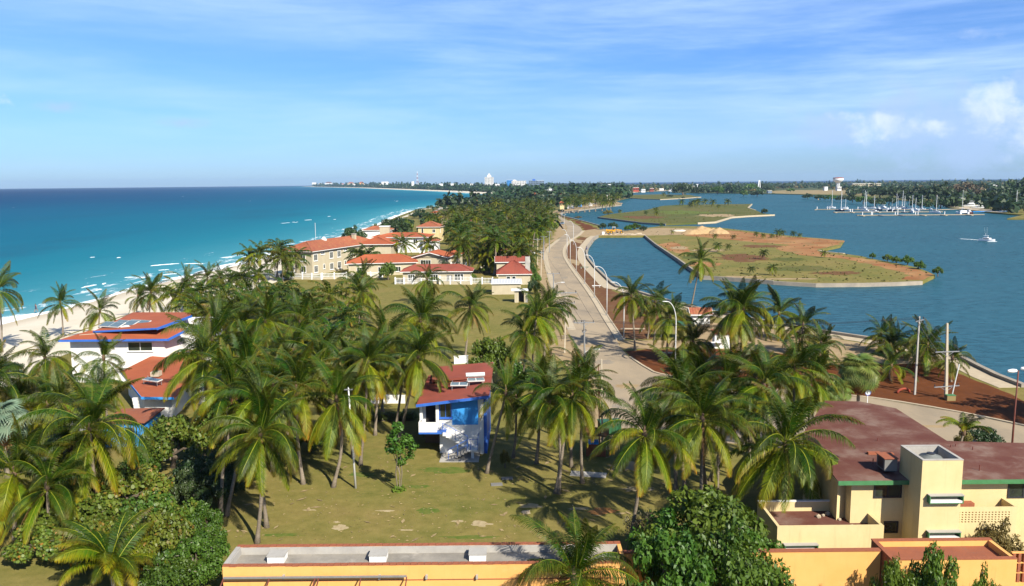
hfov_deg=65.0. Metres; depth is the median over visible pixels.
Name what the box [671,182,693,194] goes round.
tree
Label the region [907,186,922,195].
tree
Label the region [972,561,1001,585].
shrub
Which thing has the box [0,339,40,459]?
coconut palm
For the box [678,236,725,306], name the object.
coconut palm
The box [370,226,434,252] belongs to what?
white villa
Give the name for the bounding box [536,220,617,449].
dirt verge
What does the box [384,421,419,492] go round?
sapling
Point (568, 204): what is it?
coconut palm
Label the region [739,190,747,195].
tree
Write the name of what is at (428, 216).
coconut palm
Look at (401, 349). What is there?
coconut palm
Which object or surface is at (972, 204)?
motor boat
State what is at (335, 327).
coconut palm
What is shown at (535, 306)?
coconut palm
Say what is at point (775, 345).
dirt clearing
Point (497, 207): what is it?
coconut palm
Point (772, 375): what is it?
coconut palm
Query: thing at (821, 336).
coconut palm
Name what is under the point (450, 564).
orange building
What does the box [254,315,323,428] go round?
coconut palm
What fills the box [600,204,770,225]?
islet
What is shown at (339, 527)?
worn patch
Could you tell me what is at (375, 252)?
coconut palm
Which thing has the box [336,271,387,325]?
coconut palm
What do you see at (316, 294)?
coconut palm
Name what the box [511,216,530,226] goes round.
coconut palm
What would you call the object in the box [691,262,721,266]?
bare earth
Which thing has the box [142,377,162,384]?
solar heater
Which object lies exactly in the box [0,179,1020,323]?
sea
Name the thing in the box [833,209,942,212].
pier
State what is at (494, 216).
coconut palm
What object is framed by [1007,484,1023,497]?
window
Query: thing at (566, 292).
utility pole
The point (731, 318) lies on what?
coconut palm
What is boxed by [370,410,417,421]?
hedge
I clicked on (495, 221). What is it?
coconut palm
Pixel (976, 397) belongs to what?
red soil
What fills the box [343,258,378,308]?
coconut palm
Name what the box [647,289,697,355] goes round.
coconut palm
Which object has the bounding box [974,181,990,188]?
tree
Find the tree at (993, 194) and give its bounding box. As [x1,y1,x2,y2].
[981,190,1008,197]
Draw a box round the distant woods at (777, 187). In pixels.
[601,179,1019,192]
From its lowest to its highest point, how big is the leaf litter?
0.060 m
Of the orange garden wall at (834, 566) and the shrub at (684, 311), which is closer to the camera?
the orange garden wall at (834, 566)
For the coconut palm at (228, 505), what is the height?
12.006 m
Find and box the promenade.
[553,201,622,213]
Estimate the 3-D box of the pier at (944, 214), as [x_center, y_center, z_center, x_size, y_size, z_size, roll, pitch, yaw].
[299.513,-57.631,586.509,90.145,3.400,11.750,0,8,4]
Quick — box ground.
[0,184,1023,585]
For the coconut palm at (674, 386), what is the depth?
65.40 m
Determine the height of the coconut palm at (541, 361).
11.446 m
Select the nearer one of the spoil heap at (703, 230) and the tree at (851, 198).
the spoil heap at (703, 230)
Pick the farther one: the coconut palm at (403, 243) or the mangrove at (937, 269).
the coconut palm at (403, 243)
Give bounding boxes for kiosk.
[711,329,729,348]
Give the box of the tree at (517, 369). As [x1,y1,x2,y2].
[508,359,532,380]
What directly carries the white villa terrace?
on the ground
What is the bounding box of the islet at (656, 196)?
[629,194,697,198]
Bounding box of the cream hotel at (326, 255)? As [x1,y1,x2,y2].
[283,228,367,275]
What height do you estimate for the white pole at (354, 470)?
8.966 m
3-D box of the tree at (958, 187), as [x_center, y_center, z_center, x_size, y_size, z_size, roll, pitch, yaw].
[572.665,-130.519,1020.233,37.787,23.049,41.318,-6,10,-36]
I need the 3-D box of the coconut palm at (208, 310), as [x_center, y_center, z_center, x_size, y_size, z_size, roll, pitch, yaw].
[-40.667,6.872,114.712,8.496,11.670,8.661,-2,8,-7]
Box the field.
[766,190,870,195]
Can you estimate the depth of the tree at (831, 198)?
1008.85 m
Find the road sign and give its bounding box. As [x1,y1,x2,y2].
[865,390,870,402]
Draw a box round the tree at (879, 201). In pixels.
[868,197,884,205]
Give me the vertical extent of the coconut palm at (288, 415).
14.007 m
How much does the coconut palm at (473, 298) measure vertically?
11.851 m
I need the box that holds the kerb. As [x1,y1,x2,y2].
[562,230,1023,425]
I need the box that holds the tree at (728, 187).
[721,182,738,192]
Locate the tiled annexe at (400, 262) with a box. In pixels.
[345,254,417,275]
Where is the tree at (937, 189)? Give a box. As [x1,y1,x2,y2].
[918,185,956,196]
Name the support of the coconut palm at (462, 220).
on the ground
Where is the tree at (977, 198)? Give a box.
[972,194,988,203]
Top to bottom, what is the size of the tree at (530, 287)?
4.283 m
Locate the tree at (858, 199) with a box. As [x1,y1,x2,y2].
[855,196,870,203]
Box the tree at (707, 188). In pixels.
[701,185,712,192]
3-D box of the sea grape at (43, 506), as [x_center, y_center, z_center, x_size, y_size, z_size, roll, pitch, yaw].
[-34.886,15.461,63.152,4.580,5.285,5.118,-2,8,-14]
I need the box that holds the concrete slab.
[570,471,606,477]
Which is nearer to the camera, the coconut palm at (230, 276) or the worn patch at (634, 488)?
the worn patch at (634, 488)
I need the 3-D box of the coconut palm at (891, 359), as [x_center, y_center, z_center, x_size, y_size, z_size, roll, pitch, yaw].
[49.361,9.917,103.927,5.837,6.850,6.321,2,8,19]
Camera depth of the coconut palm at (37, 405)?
77.58 m
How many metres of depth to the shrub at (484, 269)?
232.95 m
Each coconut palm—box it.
[0,260,23,351]
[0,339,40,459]
[0,361,67,440]
[0,413,83,539]
[0,441,97,543]
[3,362,83,441]
[7,326,79,382]
[11,368,154,506]
[22,360,92,457]
[24,400,114,501]
[37,281,84,336]
[49,507,170,585]
[62,355,131,463]
[71,287,120,331]
[75,332,127,416]
[118,282,152,312]
[126,271,172,311]
[151,276,203,311]
[151,313,256,452]
[161,291,248,396]
[163,263,204,307]
[168,291,219,316]
[174,274,219,315]
[182,337,281,516]
[191,260,226,294]
[191,344,253,450]
[192,298,255,352]
[195,297,243,327]
[196,319,285,405]
[197,371,299,516]
[199,378,310,543]
[204,262,232,291]
[204,282,241,300]
[206,292,271,357]
[213,353,312,528]
[215,265,246,298]
[218,291,273,330]
[221,267,258,295]
[225,285,304,354]
[226,282,270,330]
[232,243,263,278]
[232,342,314,471]
[239,259,277,291]
[241,240,273,279]
[241,285,284,308]
[245,296,283,335]
[250,325,317,432]
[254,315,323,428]
[258,277,300,301]
[259,342,338,484]
[261,238,295,277]
[265,245,301,281]
[268,294,309,337]
[273,323,362,446]
[274,286,316,324]
[274,289,338,368]
[279,246,311,275]
[285,285,329,318]
[290,353,381,487]
[292,292,335,347]
[296,315,361,368]
[308,280,356,316]
[316,336,385,457]
[317,300,372,340]
[330,322,404,465]
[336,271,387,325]
[337,318,409,435]
[341,246,373,260]
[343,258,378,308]
[347,304,419,412]
[353,243,380,255]
[374,321,458,442]
[381,282,457,395]
[382,337,426,424]
[391,232,417,254]
[409,260,447,303]
[415,233,439,253]
[421,214,434,222]
[429,212,440,220]
[431,218,446,226]
[437,210,451,230]
[441,219,469,242]
[441,280,498,354]
[444,223,476,249]
[444,230,477,262]
[445,205,460,215]
[445,225,474,249]
[448,212,465,224]
[450,213,475,228]
[453,237,479,265]
[460,238,477,265]
[463,208,484,223]
[464,203,474,210]
[466,208,480,219]
[466,220,482,228]
[467,243,492,272]
[472,225,487,241]
[473,357,539,473]
[474,237,507,274]
[475,225,503,247]
[476,204,488,210]
[477,218,495,225]
[477,225,512,274]
[478,225,507,257]
[480,207,496,219]
[482,215,499,223]
[489,198,501,206]
[489,203,501,212]
[489,213,507,222]
[490,218,507,226]
[491,343,566,463]
[492,210,506,219]
[492,375,535,458]
[497,238,525,255]
[498,304,550,370]
[499,227,526,242]
[500,205,512,222]
[500,219,518,231]
[501,237,536,261]
[509,225,531,242]
[510,208,525,217]
[510,285,567,380]
[510,506,639,585]
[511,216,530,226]
[512,212,529,222]
[513,201,522,208]
[513,353,587,493]
[515,228,539,248]
[521,201,533,209]
[521,246,542,267]
[523,220,546,257]
[523,280,578,355]
[524,217,549,238]
[527,205,542,217]
[528,350,621,494]
[530,213,553,251]
[533,227,547,245]
[535,212,548,220]
[540,212,559,232]
[542,205,552,214]
[544,202,555,211]
[547,197,555,203]
[551,334,602,467]
[552,345,617,483]
[560,198,571,213]
[562,198,574,212]
[572,199,579,212]
[581,198,587,211]
[584,197,593,211]
[587,381,696,549]
[593,197,602,210]
[598,198,607,210]
[607,197,616,209]
[610,274,654,350]
[629,342,737,493]
[632,304,661,338]
[633,280,674,345]
[637,359,713,489]
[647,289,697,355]
[656,370,761,489]
[657,341,738,484]
[668,316,716,364]
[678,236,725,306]
[682,332,782,489]
[693,277,775,361]
[704,374,766,481]
[712,242,722,251]
[714,275,773,370]
[715,379,865,513]
[717,343,796,478]
[719,340,814,499]
[747,266,755,274]
[753,323,837,465]
[754,284,805,340]
[758,249,769,257]
[766,262,778,274]
[773,228,783,237]
[776,300,829,347]
[776,339,846,419]
[784,319,813,354]
[798,318,845,367]
[802,335,840,370]
[819,249,828,256]
[858,314,902,352]
[865,327,909,357]
[868,318,916,357]
[869,340,918,383]
[892,320,937,361]
[893,314,957,375]
[906,332,940,365]
[929,336,976,381]
[936,412,993,440]
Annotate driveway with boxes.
[617,340,712,348]
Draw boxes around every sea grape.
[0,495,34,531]
[1,522,64,563]
[27,495,126,548]
[34,457,97,509]
[58,517,132,572]
[69,462,174,513]
[101,510,158,545]
[118,489,204,546]
[129,508,195,570]
[140,415,210,468]
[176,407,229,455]
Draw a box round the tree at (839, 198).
[835,195,846,199]
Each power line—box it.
[575,317,914,325]
[919,318,954,348]
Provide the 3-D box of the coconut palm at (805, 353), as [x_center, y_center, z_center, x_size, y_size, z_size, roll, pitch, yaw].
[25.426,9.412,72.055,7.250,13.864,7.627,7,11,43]
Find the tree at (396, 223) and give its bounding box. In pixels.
[381,217,412,230]
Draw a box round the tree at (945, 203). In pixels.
[932,199,950,208]
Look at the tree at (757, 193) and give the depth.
1306.10 m
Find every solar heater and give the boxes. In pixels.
[98,321,125,327]
[117,320,138,324]
[131,319,150,322]
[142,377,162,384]
[450,380,467,387]
[466,372,484,384]
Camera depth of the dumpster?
82.97 m
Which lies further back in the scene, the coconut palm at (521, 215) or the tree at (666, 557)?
the coconut palm at (521, 215)
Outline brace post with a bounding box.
[952,364,959,393]
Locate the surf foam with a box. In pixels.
[82,222,295,289]
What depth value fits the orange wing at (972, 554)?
48.17 m
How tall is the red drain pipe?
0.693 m
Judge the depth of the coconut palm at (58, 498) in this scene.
56.44 m
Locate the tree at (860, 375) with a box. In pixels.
[837,352,883,400]
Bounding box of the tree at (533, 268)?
[530,262,536,275]
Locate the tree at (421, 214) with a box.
[410,212,427,216]
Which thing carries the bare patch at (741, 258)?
on the ground
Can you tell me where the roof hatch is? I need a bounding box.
[150,370,161,376]
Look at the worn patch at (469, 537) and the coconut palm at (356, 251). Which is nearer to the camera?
the worn patch at (469, 537)
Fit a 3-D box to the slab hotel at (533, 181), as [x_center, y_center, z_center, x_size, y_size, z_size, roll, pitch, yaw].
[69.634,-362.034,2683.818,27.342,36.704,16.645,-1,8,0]
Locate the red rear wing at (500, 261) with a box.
[495,256,526,276]
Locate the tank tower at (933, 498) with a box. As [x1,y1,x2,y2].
[899,445,964,537]
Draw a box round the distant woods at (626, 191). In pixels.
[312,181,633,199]
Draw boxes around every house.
[58,312,221,381]
[105,408,164,446]
[416,362,492,453]
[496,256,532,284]
[559,201,563,208]
[633,187,638,191]
[802,401,1023,549]
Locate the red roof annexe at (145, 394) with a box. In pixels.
[121,350,202,416]
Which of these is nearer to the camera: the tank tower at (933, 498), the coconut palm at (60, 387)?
the tank tower at (933, 498)
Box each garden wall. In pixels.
[371,395,404,403]
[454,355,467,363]
[623,548,880,585]
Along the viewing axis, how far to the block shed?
188.36 m
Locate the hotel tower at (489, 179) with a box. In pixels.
[485,173,493,185]
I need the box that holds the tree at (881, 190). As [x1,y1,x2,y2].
[869,186,889,198]
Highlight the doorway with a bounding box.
[426,405,435,421]
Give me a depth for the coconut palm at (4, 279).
127.13 m
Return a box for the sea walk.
[577,236,1019,387]
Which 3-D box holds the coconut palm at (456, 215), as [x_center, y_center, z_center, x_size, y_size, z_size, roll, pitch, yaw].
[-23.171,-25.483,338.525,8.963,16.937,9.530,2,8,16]
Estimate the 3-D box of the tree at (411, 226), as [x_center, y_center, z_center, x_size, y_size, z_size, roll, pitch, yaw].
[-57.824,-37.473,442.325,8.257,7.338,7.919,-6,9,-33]
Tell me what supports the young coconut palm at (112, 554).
on the ground
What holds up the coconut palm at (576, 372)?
on the ground
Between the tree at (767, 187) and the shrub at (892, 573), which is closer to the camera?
the shrub at (892, 573)
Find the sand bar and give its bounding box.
[580,228,692,236]
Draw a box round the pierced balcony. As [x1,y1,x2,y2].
[959,498,1016,542]
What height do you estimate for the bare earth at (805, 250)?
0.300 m
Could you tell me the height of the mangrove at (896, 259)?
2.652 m
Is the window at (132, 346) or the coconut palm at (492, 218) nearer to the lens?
the window at (132, 346)
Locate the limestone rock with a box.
[521,510,529,513]
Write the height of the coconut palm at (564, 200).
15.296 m
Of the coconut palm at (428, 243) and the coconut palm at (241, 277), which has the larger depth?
the coconut palm at (428, 243)
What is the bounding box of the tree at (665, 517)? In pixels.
[625,506,707,549]
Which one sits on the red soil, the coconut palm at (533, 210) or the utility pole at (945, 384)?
the utility pole at (945, 384)
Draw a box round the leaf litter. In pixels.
[225,290,678,541]
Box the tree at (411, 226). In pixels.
[400,218,413,228]
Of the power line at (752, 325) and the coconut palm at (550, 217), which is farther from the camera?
the coconut palm at (550, 217)
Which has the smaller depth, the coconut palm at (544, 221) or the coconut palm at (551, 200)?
the coconut palm at (544, 221)
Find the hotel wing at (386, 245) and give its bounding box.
[362,236,399,253]
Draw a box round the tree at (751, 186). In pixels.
[744,183,758,188]
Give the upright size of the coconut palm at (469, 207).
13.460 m
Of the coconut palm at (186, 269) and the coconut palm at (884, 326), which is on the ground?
the coconut palm at (186, 269)
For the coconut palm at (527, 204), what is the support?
on the ground
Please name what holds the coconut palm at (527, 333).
on the ground
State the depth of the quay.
665.00 m
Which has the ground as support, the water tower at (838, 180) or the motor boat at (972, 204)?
the water tower at (838, 180)
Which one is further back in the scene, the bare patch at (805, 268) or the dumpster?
the bare patch at (805, 268)
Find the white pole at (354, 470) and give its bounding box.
[344,387,356,488]
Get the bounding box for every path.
[569,259,579,264]
[571,238,583,243]
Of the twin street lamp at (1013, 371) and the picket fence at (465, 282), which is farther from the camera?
the picket fence at (465, 282)
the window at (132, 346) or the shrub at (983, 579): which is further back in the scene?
the window at (132, 346)
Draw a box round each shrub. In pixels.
[1,359,24,371]
[117,442,160,469]
[136,552,199,585]
[161,532,230,585]
[164,443,232,495]
[169,467,208,505]
[187,499,223,534]
[191,520,227,554]
[193,470,241,508]
[225,454,258,490]
[266,438,296,464]
[280,270,294,279]
[289,427,334,451]
[477,266,489,272]
[500,449,509,467]
[531,272,541,280]
[623,506,656,541]
[676,309,690,320]
[869,552,916,585]
[907,540,959,585]
[953,430,972,441]
[968,425,1005,441]
[971,517,1023,570]
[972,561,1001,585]
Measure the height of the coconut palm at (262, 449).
12.548 m
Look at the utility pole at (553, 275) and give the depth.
176.37 m
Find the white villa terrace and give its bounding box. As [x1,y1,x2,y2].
[420,239,441,252]
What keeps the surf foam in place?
on the sea
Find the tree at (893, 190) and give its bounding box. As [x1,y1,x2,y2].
[886,185,909,197]
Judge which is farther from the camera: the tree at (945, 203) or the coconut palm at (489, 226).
the tree at (945, 203)
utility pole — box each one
[547,272,564,288]
[561,290,576,352]
[574,320,599,353]
[598,364,599,442]
[601,359,602,441]
[913,316,923,394]
[934,323,959,397]
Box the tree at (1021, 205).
[1011,200,1023,210]
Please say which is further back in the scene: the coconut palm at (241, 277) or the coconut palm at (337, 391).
the coconut palm at (241, 277)
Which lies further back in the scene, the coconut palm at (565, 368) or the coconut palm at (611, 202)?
the coconut palm at (611, 202)
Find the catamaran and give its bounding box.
[956,199,969,213]
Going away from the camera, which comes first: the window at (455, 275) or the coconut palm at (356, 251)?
the window at (455, 275)
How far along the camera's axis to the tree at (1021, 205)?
609.75 m
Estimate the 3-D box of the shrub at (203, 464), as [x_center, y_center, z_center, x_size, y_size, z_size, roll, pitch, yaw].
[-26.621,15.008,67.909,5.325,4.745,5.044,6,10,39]
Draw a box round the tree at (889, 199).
[882,195,897,205]
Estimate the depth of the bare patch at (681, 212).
665.24 m
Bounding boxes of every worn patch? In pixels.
[263,533,305,536]
[331,524,348,530]
[349,472,376,476]
[407,485,429,488]
[416,507,439,513]
[417,467,470,473]
[439,535,499,538]
[471,520,492,526]
[519,503,541,507]
[569,507,589,509]
[588,508,618,514]
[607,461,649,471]
[623,486,654,490]
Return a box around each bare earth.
[658,242,690,253]
[686,230,844,247]
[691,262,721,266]
[776,245,932,279]
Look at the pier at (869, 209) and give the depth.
703.28 m
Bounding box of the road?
[548,215,1023,448]
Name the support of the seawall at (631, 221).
on the islet at (733, 210)
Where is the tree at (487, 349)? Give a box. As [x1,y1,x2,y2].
[465,335,513,382]
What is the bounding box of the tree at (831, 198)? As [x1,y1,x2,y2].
[825,195,836,199]
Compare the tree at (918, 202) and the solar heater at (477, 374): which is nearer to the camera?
the solar heater at (477, 374)
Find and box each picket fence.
[283,273,321,279]
[322,271,382,278]
[395,277,430,283]
[439,276,471,284]
[472,277,492,283]
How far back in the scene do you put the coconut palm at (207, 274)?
178.78 m
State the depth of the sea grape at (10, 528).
60.63 m
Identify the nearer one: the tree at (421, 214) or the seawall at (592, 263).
the seawall at (592, 263)
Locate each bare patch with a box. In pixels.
[623,216,661,218]
[651,210,709,213]
[670,246,687,249]
[682,256,697,259]
[690,248,723,251]
[700,214,732,216]
[713,254,769,261]
[721,276,760,277]
[742,245,780,247]
[764,265,833,270]
[764,278,815,279]
[770,258,803,261]
[811,271,861,274]
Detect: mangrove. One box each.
[597,223,606,228]
[608,222,618,227]
[628,223,641,229]
[882,254,891,261]
[890,256,900,262]
[900,255,914,264]
[913,260,926,268]
[932,266,943,276]
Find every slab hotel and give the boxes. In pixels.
[512,180,525,185]
[529,179,536,185]
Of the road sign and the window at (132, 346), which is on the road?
the road sign
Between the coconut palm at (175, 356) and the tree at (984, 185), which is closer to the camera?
the coconut palm at (175, 356)
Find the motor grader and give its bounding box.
[606,227,622,233]
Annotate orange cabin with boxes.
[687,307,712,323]
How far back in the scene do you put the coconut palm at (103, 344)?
87.89 m
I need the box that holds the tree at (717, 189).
[710,186,724,193]
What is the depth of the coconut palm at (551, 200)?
757.18 m
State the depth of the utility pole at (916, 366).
96.93 m
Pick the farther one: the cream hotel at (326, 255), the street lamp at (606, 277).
the cream hotel at (326, 255)
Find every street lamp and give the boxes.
[577,247,585,283]
[589,255,595,297]
[594,266,606,314]
[611,282,625,338]
[662,301,676,354]
[1007,367,1023,442]
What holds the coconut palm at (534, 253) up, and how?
on the ground
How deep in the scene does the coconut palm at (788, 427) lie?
57.40 m
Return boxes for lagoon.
[562,191,1023,382]
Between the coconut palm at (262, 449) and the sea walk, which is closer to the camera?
the coconut palm at (262, 449)
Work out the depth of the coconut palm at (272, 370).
72.01 m
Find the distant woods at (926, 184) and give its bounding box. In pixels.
[528,178,1020,192]
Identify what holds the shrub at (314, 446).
on the ground
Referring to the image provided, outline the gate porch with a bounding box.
[511,288,527,302]
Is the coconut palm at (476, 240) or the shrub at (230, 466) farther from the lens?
the coconut palm at (476, 240)
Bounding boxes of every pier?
[815,207,935,209]
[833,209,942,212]
[856,211,984,215]
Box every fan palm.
[0,398,31,478]
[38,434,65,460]
[817,386,838,400]
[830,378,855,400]
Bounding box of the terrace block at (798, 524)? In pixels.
[757,499,883,547]
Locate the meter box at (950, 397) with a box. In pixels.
[944,394,955,400]
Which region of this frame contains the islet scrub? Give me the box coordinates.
[610,204,926,281]
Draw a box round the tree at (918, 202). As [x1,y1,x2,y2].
[908,198,934,207]
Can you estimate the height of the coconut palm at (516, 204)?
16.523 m
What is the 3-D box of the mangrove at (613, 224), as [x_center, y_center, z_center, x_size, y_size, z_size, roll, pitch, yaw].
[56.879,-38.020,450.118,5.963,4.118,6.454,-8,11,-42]
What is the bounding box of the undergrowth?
[380,204,566,231]
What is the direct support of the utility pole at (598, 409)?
on the ground
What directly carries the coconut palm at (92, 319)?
on the ground
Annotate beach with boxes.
[0,187,491,386]
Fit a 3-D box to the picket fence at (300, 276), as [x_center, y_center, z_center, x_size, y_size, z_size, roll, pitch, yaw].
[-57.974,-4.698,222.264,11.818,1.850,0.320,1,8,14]
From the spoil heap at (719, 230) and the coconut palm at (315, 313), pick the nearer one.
the coconut palm at (315, 313)
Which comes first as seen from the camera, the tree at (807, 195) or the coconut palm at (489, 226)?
the coconut palm at (489, 226)
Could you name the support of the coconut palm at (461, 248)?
on the ground
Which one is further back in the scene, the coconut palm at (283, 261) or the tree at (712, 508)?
the coconut palm at (283, 261)
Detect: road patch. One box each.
[572,319,587,324]
[580,344,601,347]
[590,360,614,363]
[612,404,628,407]
[613,383,642,388]
[923,425,949,427]
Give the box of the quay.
[954,206,1005,212]
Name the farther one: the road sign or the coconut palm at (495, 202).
the coconut palm at (495, 202)
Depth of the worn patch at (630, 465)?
73.70 m
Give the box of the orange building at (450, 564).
[222,541,625,585]
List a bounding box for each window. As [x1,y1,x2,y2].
[127,342,153,351]
[313,254,317,261]
[314,265,317,272]
[408,274,414,280]
[420,260,430,263]
[439,403,452,418]
[454,274,463,280]
[873,485,901,497]
[884,521,898,532]
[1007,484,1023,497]
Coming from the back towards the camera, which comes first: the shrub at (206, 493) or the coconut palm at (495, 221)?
the coconut palm at (495, 221)
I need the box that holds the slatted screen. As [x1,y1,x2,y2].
[1011,551,1023,585]
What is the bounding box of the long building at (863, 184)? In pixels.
[847,183,880,186]
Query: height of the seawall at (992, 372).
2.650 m
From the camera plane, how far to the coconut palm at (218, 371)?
73.00 m
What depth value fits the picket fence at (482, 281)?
207.80 m
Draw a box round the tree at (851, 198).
[846,194,856,202]
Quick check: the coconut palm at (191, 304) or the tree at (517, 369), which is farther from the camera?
the coconut palm at (191, 304)
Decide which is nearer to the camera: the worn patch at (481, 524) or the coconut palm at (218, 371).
the worn patch at (481, 524)
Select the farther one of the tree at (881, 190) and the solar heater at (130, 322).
the tree at (881, 190)
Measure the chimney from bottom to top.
1.000 m
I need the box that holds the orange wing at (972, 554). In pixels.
[871,537,1017,585]
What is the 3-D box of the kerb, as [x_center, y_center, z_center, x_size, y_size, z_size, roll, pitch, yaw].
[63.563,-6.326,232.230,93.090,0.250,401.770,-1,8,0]
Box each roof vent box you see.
[266,549,287,562]
[368,548,388,561]
[468,547,486,560]
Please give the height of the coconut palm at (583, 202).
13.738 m
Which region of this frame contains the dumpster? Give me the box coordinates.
[597,418,620,433]
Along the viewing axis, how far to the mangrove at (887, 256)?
254.50 m
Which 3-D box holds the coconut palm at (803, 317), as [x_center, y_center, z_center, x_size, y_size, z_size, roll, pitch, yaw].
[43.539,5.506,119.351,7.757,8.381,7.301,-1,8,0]
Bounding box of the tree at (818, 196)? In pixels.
[814,194,825,199]
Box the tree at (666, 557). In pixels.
[623,526,716,585]
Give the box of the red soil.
[626,349,1023,423]
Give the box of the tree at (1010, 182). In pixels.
[1004,177,1023,186]
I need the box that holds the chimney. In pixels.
[876,452,898,471]
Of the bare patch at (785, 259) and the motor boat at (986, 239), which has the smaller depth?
the bare patch at (785, 259)
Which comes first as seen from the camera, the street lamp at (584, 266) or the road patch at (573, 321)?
the road patch at (573, 321)
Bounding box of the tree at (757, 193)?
[750,190,763,195]
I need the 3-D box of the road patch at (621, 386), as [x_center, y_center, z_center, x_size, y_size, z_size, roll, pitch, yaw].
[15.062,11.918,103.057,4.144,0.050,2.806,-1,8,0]
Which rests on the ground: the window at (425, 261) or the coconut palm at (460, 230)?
the coconut palm at (460, 230)
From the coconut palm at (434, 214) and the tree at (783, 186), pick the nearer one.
the coconut palm at (434, 214)
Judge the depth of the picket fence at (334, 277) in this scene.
222.36 m
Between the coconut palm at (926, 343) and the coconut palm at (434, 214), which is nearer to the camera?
the coconut palm at (926, 343)
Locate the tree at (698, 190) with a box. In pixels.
[691,187,705,193]
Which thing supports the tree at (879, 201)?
on the ground
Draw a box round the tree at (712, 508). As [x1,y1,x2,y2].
[632,484,770,561]
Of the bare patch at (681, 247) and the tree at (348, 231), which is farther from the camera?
the tree at (348, 231)
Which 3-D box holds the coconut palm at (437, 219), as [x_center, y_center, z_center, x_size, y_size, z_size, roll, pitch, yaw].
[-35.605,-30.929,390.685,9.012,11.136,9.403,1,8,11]
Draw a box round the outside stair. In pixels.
[439,423,479,461]
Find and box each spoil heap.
[681,229,702,234]
[693,226,710,233]
[708,227,729,233]
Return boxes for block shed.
[491,278,521,294]
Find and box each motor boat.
[963,202,977,206]
[978,228,994,240]
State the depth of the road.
112.51 m
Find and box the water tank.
[919,452,942,458]
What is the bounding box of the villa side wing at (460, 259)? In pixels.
[451,250,464,263]
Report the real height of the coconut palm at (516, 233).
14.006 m
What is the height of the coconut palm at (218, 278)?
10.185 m
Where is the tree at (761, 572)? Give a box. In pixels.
[677,515,796,585]
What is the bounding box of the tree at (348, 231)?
[341,224,367,237]
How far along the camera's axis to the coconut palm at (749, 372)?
68.73 m
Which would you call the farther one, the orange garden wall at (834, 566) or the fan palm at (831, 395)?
the fan palm at (831, 395)
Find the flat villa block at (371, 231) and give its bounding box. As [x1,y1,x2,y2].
[362,226,393,238]
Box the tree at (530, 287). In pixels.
[527,277,539,292]
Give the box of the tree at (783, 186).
[778,184,788,188]
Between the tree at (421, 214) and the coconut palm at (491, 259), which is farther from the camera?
the tree at (421, 214)
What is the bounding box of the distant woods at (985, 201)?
[845,181,1023,212]
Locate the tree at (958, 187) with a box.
[945,181,984,193]
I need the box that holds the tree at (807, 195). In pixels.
[801,193,813,198]
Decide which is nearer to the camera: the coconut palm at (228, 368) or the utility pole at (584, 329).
the coconut palm at (228, 368)
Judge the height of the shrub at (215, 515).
3.661 m
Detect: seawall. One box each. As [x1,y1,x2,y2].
[560,212,597,225]
[565,204,621,212]
[585,235,617,286]
[597,217,665,225]
[616,286,1023,386]
[631,197,700,199]
[644,235,773,284]
[697,214,774,223]
[773,281,922,286]
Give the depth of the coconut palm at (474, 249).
232.15 m
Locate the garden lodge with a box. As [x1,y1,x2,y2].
[399,264,473,283]
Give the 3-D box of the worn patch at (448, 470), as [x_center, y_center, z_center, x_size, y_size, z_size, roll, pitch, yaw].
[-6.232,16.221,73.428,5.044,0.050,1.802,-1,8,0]
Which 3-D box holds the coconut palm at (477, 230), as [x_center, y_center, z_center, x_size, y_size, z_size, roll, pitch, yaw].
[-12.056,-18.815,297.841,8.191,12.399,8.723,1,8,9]
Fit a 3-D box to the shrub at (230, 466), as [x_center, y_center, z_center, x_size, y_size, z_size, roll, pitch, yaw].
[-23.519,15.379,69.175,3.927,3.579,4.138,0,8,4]
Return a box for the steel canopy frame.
[220,575,406,585]
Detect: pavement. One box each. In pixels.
[544,239,575,329]
[563,231,622,339]
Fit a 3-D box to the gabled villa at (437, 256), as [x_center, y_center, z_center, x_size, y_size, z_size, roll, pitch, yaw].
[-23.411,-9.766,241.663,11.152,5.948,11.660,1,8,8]
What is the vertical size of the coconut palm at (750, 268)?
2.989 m
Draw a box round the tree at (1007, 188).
[998,183,1023,195]
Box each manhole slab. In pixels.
[491,482,502,485]
[501,477,512,479]
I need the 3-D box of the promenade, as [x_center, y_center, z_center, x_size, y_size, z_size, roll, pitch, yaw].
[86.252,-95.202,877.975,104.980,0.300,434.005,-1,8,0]
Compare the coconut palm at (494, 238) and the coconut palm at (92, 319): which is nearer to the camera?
the coconut palm at (92, 319)
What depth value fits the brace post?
95.26 m
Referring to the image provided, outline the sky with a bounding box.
[0,0,1023,188]
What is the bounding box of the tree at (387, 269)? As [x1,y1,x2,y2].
[378,261,396,279]
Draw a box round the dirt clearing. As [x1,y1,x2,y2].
[698,323,934,363]
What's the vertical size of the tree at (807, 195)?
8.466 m
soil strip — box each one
[560,215,596,229]
[566,237,661,338]
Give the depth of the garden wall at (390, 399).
95.88 m
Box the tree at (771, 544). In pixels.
[736,523,784,585]
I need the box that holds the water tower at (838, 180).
[833,177,843,190]
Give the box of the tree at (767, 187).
[763,185,774,190]
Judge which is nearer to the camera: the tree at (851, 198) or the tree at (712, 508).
the tree at (712, 508)
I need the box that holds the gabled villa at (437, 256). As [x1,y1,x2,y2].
[411,249,453,263]
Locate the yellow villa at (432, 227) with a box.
[417,221,442,240]
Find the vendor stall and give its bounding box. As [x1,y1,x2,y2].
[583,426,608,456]

